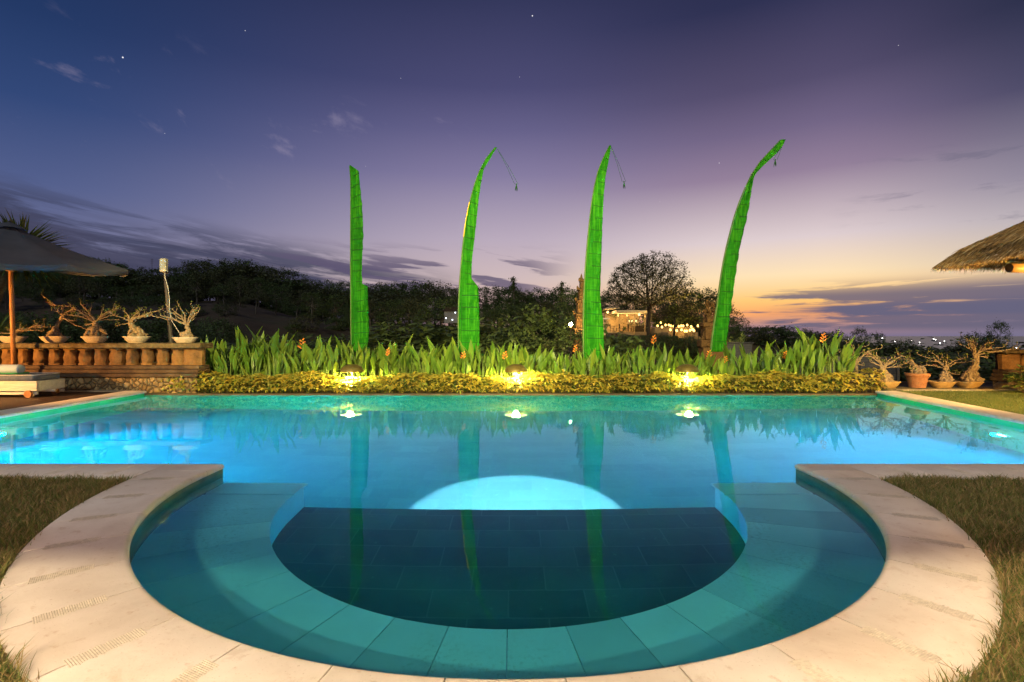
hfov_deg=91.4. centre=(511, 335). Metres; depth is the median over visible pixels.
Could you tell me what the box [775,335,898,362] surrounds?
bush
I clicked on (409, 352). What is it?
heliconia plant
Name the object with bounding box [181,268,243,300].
bush
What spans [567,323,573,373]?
garden light
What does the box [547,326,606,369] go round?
bush
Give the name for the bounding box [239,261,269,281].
tree
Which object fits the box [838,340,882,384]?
bare shrub
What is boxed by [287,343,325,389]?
heliconia plant
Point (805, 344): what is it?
heliconia plant
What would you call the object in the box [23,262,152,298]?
bush
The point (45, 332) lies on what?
bush
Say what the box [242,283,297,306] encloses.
bush
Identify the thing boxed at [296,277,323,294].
tree
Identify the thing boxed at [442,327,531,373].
bush
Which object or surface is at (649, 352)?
heliconia plant
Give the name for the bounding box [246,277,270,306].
tree
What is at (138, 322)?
bush
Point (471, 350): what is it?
heliconia plant
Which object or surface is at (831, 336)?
tree
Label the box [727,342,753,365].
garden wall
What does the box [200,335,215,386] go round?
heliconia plant
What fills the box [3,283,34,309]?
tree
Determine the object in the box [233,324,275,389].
heliconia plant
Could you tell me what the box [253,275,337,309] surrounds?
tree
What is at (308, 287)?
bush
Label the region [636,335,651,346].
bush
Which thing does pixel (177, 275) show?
bush
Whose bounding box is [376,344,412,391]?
heliconia plant
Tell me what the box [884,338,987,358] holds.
bush
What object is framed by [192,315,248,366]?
bush
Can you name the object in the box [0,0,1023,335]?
sky
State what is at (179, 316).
bush
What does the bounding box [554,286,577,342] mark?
tree
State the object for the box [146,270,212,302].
bush
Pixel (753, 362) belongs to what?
heliconia plant
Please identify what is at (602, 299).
tree
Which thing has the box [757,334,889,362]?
bush
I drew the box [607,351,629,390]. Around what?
heliconia plant
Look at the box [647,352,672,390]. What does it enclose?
heliconia plant
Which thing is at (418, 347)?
bush
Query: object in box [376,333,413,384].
heliconia plant
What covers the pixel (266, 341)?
bush
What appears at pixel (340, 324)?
bush
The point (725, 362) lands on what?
heliconia plant
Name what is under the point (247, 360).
heliconia plant
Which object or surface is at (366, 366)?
heliconia plant
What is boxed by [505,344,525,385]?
heliconia plant
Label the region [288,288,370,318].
bush
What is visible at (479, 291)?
tree
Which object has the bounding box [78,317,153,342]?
bush
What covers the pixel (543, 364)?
heliconia plant
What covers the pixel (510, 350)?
heliconia plant
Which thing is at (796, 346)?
heliconia plant
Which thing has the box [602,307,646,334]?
restaurant
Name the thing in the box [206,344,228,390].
heliconia plant
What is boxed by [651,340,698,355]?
bush
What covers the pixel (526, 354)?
heliconia plant
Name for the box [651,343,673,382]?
heliconia plant
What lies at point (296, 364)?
heliconia plant
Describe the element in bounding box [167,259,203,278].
tree
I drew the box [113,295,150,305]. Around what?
bush
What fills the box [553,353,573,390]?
heliconia plant
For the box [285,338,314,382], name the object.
heliconia plant
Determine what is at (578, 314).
gate tower
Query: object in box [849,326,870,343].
tree
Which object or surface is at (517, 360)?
heliconia plant
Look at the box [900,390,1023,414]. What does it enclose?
grass
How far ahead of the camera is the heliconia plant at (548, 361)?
12.33 m
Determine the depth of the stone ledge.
11.65 m
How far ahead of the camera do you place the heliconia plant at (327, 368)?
12.32 m
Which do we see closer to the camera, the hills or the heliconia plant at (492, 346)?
the heliconia plant at (492, 346)
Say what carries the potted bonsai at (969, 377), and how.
on the stone ledge
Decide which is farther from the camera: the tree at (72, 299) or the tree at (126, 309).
the tree at (72, 299)
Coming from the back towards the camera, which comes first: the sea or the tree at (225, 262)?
the sea
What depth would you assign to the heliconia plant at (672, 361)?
12.70 m
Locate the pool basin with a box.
[0,393,1023,532]
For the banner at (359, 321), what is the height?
5.950 m
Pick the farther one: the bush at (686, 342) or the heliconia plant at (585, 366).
the bush at (686, 342)
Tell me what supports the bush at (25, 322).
on the hills
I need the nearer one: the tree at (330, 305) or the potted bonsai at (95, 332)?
the potted bonsai at (95, 332)
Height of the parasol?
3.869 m
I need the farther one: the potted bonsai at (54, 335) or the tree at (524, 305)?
the tree at (524, 305)
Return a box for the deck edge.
[41,390,129,391]
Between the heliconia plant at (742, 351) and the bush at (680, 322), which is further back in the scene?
the bush at (680, 322)
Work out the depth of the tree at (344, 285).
98.66 m
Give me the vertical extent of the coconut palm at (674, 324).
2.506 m
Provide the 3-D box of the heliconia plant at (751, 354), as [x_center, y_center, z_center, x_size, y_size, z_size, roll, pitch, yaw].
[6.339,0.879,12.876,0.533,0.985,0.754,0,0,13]
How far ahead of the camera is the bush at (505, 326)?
28.65 m
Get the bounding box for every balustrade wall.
[0,343,212,393]
[987,349,1023,388]
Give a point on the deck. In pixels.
(10, 401)
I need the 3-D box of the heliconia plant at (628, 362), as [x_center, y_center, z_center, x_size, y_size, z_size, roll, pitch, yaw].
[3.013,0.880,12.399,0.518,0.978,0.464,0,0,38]
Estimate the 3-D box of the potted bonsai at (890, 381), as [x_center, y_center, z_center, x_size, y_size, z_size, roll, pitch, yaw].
[8.861,0.754,11.821,1.184,0.973,0.450,0,0,0]
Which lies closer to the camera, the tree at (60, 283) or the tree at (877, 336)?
the tree at (877, 336)
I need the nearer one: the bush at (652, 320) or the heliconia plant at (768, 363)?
the heliconia plant at (768, 363)
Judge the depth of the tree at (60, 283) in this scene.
84.80 m
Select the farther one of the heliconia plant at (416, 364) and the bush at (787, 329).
the bush at (787, 329)
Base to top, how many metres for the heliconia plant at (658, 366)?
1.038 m
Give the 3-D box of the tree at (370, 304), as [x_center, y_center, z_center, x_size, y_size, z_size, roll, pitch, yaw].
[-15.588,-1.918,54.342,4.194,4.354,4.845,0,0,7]
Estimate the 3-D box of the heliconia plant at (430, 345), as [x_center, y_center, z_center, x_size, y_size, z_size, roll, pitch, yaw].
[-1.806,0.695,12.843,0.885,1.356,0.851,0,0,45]
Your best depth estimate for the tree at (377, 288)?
111.20 m
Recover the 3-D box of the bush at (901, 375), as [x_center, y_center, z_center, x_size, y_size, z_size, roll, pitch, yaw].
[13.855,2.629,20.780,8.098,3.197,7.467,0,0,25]
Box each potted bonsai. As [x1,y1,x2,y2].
[0,317,51,342]
[38,302,87,342]
[41,291,125,342]
[110,306,162,342]
[150,300,200,342]
[863,347,909,388]
[892,348,930,387]
[916,348,974,387]
[955,331,1020,387]
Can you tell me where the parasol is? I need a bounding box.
[0,221,128,391]
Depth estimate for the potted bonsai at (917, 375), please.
11.70 m
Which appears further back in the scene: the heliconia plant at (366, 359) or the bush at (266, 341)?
the bush at (266, 341)
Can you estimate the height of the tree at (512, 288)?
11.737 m
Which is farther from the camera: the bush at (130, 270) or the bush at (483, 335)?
the bush at (130, 270)
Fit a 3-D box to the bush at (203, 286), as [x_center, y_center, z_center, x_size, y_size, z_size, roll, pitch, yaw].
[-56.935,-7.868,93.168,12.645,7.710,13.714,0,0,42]
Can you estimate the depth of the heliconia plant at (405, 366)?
12.80 m
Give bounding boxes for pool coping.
[0,391,1023,681]
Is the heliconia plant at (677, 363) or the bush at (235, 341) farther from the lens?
the bush at (235, 341)
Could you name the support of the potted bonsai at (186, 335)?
on the balustrade wall at (148, 367)
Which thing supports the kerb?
on the ground at (903, 384)
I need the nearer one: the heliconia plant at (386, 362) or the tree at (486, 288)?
the heliconia plant at (386, 362)
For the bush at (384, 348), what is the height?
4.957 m
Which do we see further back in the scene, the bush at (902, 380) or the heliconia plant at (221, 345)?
the bush at (902, 380)
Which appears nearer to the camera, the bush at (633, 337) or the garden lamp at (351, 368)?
the garden lamp at (351, 368)
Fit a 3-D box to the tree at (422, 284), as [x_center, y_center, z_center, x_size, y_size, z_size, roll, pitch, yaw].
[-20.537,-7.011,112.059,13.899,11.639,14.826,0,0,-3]
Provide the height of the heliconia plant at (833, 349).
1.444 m
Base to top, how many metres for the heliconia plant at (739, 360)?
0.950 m
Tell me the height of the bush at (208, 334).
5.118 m
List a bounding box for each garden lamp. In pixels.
[340,364,363,392]
[504,364,527,392]
[675,364,698,392]
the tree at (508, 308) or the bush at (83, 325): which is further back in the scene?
the tree at (508, 308)
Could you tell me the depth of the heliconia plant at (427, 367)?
12.24 m
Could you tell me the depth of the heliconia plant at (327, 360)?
12.57 m
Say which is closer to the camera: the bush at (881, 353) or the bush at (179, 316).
the bush at (881, 353)
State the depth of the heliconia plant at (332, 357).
12.15 m
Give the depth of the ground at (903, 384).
14.27 m
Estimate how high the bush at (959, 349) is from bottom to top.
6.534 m
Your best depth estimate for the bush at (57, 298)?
52.23 m
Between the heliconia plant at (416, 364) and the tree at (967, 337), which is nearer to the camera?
the heliconia plant at (416, 364)
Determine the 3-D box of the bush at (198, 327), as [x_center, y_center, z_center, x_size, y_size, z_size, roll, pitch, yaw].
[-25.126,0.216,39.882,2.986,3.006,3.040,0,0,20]
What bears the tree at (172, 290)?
on the hills
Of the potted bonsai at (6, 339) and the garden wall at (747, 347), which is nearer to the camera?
the potted bonsai at (6, 339)
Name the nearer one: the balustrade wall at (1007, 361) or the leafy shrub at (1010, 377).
the leafy shrub at (1010, 377)
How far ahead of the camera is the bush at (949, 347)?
40.29 m
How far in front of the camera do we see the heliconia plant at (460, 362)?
12.30 m
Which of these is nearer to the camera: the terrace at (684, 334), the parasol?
the parasol
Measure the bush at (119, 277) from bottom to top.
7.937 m
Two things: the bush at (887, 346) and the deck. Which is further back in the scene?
the bush at (887, 346)
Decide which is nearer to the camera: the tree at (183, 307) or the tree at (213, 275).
the tree at (183, 307)
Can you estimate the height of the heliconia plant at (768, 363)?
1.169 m
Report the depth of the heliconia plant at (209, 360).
12.22 m
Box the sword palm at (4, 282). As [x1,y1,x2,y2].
[0,208,73,304]
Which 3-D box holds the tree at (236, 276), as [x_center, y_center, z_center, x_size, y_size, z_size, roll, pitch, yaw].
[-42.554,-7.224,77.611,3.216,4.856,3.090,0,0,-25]
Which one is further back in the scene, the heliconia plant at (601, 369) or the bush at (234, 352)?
the bush at (234, 352)
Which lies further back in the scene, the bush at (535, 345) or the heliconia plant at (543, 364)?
the bush at (535, 345)
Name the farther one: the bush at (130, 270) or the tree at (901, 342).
the bush at (130, 270)
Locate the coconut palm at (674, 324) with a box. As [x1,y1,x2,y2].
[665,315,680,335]
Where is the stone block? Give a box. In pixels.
[993,381,1010,388]
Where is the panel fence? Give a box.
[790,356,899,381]
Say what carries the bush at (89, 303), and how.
on the hills
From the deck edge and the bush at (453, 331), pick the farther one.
the bush at (453, 331)
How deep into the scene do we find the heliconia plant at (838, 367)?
12.38 m
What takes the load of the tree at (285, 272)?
on the hills
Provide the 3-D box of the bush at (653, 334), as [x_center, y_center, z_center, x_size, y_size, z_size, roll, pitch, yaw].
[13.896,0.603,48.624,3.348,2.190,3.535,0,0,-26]
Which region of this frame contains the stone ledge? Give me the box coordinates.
[873,386,1011,392]
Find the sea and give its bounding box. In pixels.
[731,336,1023,349]
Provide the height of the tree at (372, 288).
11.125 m
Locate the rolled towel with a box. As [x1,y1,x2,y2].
[0,365,29,373]
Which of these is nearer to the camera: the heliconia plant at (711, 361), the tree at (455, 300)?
the heliconia plant at (711, 361)
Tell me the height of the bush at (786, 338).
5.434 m
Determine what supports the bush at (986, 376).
on the hills
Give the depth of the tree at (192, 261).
113.22 m
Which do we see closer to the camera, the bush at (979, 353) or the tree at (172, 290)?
the bush at (979, 353)
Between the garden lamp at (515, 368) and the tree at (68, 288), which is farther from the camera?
the tree at (68, 288)
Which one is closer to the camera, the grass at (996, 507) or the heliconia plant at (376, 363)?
the grass at (996, 507)
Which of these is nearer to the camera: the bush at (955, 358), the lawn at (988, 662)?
the lawn at (988, 662)
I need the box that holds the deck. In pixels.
[0,392,114,409]
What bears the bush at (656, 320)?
on the hills
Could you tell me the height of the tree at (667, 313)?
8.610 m
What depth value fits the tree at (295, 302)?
73.87 m
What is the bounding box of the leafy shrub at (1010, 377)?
[1002,364,1023,392]
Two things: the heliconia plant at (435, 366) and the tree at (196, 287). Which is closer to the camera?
the heliconia plant at (435, 366)
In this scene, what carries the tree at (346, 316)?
on the hills
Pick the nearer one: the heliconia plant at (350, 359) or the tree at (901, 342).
the heliconia plant at (350, 359)
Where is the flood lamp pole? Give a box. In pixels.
[160,258,179,342]
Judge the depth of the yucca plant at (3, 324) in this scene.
12.70 m
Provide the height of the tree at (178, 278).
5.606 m
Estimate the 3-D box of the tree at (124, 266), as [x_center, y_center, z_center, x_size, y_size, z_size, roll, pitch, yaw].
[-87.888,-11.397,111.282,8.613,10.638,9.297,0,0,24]
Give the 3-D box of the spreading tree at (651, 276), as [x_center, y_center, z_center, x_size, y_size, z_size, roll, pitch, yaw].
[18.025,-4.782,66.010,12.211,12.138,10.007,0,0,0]
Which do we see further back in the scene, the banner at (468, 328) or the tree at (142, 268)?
the tree at (142, 268)
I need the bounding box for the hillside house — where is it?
[443,307,457,322]
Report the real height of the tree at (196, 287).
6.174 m
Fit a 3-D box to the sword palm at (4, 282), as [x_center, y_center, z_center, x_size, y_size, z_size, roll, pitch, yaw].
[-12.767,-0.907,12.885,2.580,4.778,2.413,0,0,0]
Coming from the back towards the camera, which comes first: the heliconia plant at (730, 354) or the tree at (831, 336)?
the tree at (831, 336)
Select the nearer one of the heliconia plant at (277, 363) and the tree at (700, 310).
the heliconia plant at (277, 363)
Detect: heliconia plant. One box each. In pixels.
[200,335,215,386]
[206,338,245,386]
[206,339,229,384]
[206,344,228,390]
[206,346,218,390]
[207,343,250,391]
[215,346,249,391]
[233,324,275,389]
[233,344,271,387]
[234,348,264,391]
[235,327,266,389]
[241,348,263,389]
[254,332,287,387]
[260,329,297,390]
[264,335,298,386]
[267,346,293,389]
[269,345,301,390]
[283,354,308,390]
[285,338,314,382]
[285,343,325,390]
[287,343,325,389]
[292,335,330,389]
[301,352,326,390]
[318,360,338,390]
[322,335,355,387]
[322,347,347,387]
[326,344,346,391]
[340,345,366,390]
[342,341,364,382]
[344,347,370,387]
[354,341,383,386]
[359,356,378,386]
[366,351,389,387]
[368,348,382,385]
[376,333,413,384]
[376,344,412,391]
[377,343,400,385]
[381,347,399,390]
[393,352,420,386]
[397,351,416,388]
[405,341,424,386]
[407,343,439,391]
[412,347,434,390]
[420,342,445,389]
[427,337,459,386]
[429,352,451,390]
[433,359,457,390]
[440,337,479,386]
[443,346,462,385]
[455,351,475,390]
[458,340,480,381]
[458,361,479,391]
[464,344,491,391]
[473,358,490,385]
[476,346,499,390]
[486,341,505,384]
[486,349,511,388]
[498,341,521,383]
[503,351,523,390]
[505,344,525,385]
[505,350,536,391]
[516,338,553,383]
[519,349,537,384]
[523,355,547,391]
[526,353,557,389]
[538,356,560,390]
[546,352,573,374]
[547,352,564,380]
[548,354,569,391]
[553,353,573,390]
[569,345,581,387]
[571,348,606,386]
[572,354,590,386]
[573,349,587,383]
[585,346,614,382]
[594,359,615,389]
[597,352,624,390]
[599,343,620,381]
[600,350,631,388]
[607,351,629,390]
[613,348,634,385]
[625,352,637,390]
[626,345,654,383]
[628,346,655,391]
[640,351,664,391]
[641,334,660,386]
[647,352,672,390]
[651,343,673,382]
[656,356,676,390]
[667,349,684,388]
[672,355,698,391]
[675,347,700,376]
[682,356,700,391]
[684,351,715,384]
[693,356,709,381]
[697,350,720,388]
[698,358,721,388]
[708,358,729,391]
[715,356,735,387]
[722,342,740,383]
[723,357,743,390]
[729,356,750,391]
[735,352,766,390]
[735,353,747,387]
[739,341,774,379]
[750,351,766,388]
[750,354,768,390]
[753,342,793,387]
[757,346,786,391]
[768,348,790,390]
[773,339,802,386]
[775,356,801,390]
[776,343,816,391]
[784,348,817,382]
[793,344,820,390]
[795,327,843,386]
[800,333,816,382]
[802,331,831,387]
[803,333,838,390]
[822,333,855,391]
[822,339,864,389]
[834,345,859,390]
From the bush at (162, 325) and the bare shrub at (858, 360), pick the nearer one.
the bare shrub at (858, 360)
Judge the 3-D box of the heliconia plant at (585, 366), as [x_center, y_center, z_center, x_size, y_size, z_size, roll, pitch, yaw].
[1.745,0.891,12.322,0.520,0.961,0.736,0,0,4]
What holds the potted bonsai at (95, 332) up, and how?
on the balustrade wall at (148, 367)
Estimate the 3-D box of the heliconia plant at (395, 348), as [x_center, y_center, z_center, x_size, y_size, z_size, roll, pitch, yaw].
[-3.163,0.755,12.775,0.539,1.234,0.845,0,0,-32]
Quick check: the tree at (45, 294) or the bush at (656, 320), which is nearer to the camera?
the tree at (45, 294)
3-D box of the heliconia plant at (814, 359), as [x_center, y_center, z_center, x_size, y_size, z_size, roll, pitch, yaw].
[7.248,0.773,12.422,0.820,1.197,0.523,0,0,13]
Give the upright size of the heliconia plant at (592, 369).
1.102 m
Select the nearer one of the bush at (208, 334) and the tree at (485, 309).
the bush at (208, 334)
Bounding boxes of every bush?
[0,307,118,342]
[0,311,35,334]
[0,323,71,342]
[1,292,22,305]
[18,309,124,342]
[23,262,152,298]
[28,291,60,302]
[35,260,111,298]
[38,313,129,342]
[52,267,144,297]
[64,272,157,299]
[72,299,101,309]
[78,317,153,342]
[104,273,183,301]
[111,269,193,302]
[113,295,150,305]
[113,314,156,338]
[121,312,185,342]
[126,317,229,343]
[128,295,171,307]
[146,269,209,300]
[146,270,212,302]
[171,311,187,321]
[174,273,240,300]
[175,320,207,342]
[179,265,267,302]
[180,307,205,316]
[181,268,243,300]
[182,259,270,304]
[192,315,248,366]
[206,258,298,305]
[206,340,300,372]
[209,303,239,315]
[210,337,371,378]
[213,340,376,378]
[213,343,290,375]
[223,276,295,306]
[227,334,257,346]
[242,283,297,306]
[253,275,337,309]
[260,280,345,315]
[268,284,318,308]
[279,333,318,352]
[283,285,349,318]
[284,324,304,332]
[284,345,397,379]
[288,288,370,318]
[306,326,461,379]
[321,317,349,330]
[331,340,445,376]
[333,319,349,330]
[340,285,416,323]
[343,322,534,378]
[348,317,495,373]
[369,291,426,322]
[399,329,496,375]
[425,309,615,374]
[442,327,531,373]
[476,325,598,376]
[479,297,653,378]
[481,334,567,375]
[500,313,596,376]
[534,339,598,374]
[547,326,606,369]
[615,335,632,352]
[621,335,647,341]
[623,311,680,328]
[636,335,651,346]
[638,318,678,327]
[641,332,671,346]
[647,334,698,358]
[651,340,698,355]
[654,320,675,326]
[660,319,701,336]
[667,337,700,357]
[669,316,693,326]
[689,313,734,336]
[714,330,752,375]
[730,325,773,344]
[744,326,770,337]
[745,322,806,347]
[748,327,789,346]
[752,327,798,348]
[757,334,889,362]
[762,331,828,350]
[773,331,828,349]
[774,334,955,363]
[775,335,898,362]
[783,342,920,363]
[836,354,938,380]
[848,338,926,355]
[866,361,992,381]
[878,355,992,381]
[883,360,992,381]
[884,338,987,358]
[900,360,990,381]
[900,366,909,381]
[901,348,994,379]
[903,349,971,364]
[920,354,994,374]
[924,339,1023,359]
[932,337,1023,359]
[942,340,995,355]
[961,344,1016,358]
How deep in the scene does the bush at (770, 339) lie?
63.29 m
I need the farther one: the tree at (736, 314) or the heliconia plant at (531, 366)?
the tree at (736, 314)
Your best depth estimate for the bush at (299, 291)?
94.98 m
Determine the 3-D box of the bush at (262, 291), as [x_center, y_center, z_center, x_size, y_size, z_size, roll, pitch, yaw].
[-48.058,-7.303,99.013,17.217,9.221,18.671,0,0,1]
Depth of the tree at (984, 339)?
49.70 m
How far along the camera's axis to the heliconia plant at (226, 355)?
12.56 m
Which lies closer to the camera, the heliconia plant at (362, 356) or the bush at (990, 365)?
the heliconia plant at (362, 356)
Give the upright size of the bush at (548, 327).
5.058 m
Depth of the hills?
51.41 m
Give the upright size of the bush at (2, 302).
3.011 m
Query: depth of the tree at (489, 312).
54.08 m
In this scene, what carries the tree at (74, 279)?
on the hills
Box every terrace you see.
[651,327,694,336]
[660,332,697,341]
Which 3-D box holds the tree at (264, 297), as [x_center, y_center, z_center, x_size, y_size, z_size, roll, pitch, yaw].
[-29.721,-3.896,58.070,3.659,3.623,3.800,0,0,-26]
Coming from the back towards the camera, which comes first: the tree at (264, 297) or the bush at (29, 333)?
the tree at (264, 297)
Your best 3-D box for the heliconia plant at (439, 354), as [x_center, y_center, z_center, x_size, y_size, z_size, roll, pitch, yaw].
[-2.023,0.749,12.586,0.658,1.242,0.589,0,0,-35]
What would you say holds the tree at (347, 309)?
on the hills
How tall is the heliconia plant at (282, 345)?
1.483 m
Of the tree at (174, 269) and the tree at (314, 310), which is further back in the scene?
the tree at (174, 269)
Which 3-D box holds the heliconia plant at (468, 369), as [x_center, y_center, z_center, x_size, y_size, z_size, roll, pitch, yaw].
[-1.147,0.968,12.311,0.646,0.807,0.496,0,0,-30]
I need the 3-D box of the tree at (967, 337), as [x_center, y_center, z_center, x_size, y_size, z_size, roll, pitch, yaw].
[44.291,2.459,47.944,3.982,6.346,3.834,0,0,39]
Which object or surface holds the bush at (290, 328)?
on the hills
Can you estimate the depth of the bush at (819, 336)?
66.11 m
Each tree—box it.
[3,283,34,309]
[7,280,38,300]
[14,273,45,295]
[14,276,29,285]
[29,284,57,306]
[43,273,79,296]
[55,276,107,305]
[62,294,78,303]
[66,275,93,297]
[82,276,116,301]
[101,297,112,307]
[107,296,141,321]
[112,263,128,268]
[136,266,160,274]
[146,267,172,276]
[146,279,182,301]
[158,265,184,274]
[160,276,195,299]
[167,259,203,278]
[169,271,219,303]
[171,291,193,306]
[177,302,191,312]
[183,258,241,298]
[184,259,216,272]
[200,271,234,303]
[204,258,263,293]
[206,283,236,304]
[214,259,234,266]
[222,275,252,306]
[227,275,246,295]
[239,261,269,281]
[240,288,270,313]
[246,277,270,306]
[266,266,297,281]
[277,268,309,283]
[278,289,315,317]
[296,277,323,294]
[301,291,325,322]
[303,296,328,319]
[308,279,335,288]
[319,283,349,303]
[321,293,348,325]
[330,279,349,301]
[337,303,349,321]
[343,310,349,322]
[349,283,384,295]
[368,282,397,301]
[368,298,385,330]
[374,281,425,323]
[398,278,445,300]
[406,296,457,325]
[408,300,444,328]
[412,281,457,325]
[432,295,480,325]
[448,287,480,309]
[478,287,503,319]
[478,288,492,311]
[479,285,510,327]
[479,314,490,330]
[481,303,506,322]
[482,285,536,308]
[482,308,503,326]
[483,302,524,325]
[495,295,524,324]
[504,277,519,306]
[509,290,538,307]
[509,300,547,323]
[515,287,568,320]
[532,299,558,324]
[533,291,570,310]
[547,285,577,313]
[553,307,574,321]
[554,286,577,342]
[554,303,575,314]
[555,281,572,318]
[600,295,619,326]
[601,250,695,335]
[601,293,642,323]
[618,294,646,321]
[635,297,677,317]
[652,287,681,318]
[660,289,702,318]
[663,287,734,331]
[676,291,715,331]
[710,305,753,339]
[727,317,746,339]
[790,327,820,348]
[821,329,848,343]
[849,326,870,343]
[867,331,885,351]
[890,338,920,348]
[951,328,990,347]
[965,331,1011,346]
[984,317,1015,347]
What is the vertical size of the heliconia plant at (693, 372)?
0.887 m
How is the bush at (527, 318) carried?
on the hills
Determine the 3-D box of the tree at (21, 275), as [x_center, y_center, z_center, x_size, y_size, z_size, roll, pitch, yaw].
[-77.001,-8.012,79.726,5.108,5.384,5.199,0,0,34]
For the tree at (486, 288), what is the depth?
112.41 m
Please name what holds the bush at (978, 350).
on the hills
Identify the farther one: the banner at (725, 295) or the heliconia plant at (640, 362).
the banner at (725, 295)
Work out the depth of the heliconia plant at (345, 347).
12.91 m
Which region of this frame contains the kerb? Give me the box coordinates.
[896,389,1019,391]
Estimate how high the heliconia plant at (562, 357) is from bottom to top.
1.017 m
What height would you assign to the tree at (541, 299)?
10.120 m
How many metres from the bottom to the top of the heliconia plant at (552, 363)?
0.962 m
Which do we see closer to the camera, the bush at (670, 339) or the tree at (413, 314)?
the bush at (670, 339)
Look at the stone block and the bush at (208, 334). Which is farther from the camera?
the bush at (208, 334)
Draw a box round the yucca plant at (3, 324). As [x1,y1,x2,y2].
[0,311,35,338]
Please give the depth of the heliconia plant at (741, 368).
12.23 m
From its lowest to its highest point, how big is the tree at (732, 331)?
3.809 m
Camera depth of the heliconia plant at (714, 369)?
12.31 m
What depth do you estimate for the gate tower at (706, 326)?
18.76 m
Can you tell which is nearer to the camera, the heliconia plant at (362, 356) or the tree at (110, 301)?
the heliconia plant at (362, 356)
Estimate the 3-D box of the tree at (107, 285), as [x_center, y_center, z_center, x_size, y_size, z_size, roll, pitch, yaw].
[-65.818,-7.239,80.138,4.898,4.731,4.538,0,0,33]
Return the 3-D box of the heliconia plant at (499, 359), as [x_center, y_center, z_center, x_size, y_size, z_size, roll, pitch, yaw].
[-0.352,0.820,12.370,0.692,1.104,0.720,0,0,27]
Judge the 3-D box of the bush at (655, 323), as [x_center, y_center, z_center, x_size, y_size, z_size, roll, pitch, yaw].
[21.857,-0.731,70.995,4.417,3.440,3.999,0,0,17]
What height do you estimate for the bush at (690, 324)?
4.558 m
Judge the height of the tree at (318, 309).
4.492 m
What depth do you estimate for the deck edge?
11.38 m
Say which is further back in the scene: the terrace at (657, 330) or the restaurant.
the restaurant
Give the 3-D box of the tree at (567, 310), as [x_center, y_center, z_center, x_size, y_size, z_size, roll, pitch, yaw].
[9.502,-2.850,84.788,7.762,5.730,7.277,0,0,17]
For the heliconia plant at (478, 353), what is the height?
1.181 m
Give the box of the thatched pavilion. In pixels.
[930,221,1023,273]
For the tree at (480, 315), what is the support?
on the hills
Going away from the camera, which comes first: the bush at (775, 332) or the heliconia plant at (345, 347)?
the heliconia plant at (345, 347)
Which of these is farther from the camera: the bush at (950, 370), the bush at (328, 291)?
the bush at (328, 291)
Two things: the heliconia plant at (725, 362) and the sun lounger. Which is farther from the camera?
the heliconia plant at (725, 362)
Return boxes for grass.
[0,471,136,681]
[879,472,1023,681]
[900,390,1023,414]
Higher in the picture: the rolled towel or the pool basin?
the rolled towel
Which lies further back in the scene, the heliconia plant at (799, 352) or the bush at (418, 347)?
the bush at (418, 347)
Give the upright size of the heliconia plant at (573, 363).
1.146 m
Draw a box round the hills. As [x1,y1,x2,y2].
[0,292,790,381]
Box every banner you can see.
[349,165,368,363]
[457,147,517,386]
[582,145,625,359]
[710,139,785,372]
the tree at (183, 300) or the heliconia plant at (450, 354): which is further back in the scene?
the tree at (183, 300)
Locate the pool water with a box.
[0,395,1023,678]
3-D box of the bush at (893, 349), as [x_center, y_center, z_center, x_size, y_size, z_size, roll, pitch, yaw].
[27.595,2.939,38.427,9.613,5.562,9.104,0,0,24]
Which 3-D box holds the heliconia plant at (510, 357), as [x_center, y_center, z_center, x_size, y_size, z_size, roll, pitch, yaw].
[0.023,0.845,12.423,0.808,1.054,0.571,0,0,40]
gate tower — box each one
[572,274,583,377]
[697,298,723,371]
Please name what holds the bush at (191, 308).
on the hills
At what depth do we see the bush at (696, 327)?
70.61 m
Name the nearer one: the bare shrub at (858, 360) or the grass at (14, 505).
the grass at (14, 505)
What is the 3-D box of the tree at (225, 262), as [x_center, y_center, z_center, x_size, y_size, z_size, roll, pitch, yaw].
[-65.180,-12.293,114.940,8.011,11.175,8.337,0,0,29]
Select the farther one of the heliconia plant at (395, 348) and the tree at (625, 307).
the tree at (625, 307)
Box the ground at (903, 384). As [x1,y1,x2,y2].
[832,382,992,388]
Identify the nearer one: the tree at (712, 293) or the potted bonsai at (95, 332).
the potted bonsai at (95, 332)
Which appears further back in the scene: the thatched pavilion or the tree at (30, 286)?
the tree at (30, 286)
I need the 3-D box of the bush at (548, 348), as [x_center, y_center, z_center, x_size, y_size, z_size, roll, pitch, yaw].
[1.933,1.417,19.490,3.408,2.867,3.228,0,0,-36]
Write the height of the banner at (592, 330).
6.500 m
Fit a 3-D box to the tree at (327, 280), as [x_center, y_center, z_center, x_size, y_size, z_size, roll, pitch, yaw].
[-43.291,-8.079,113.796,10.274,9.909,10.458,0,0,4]
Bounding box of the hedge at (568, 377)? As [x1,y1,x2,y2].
[157,367,887,394]
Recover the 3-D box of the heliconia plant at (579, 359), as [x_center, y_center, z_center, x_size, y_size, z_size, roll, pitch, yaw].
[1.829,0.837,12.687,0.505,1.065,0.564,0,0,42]
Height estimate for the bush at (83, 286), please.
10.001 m
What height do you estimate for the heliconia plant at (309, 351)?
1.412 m
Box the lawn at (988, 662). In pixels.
[0,480,1023,681]
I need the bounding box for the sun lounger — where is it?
[0,373,64,397]

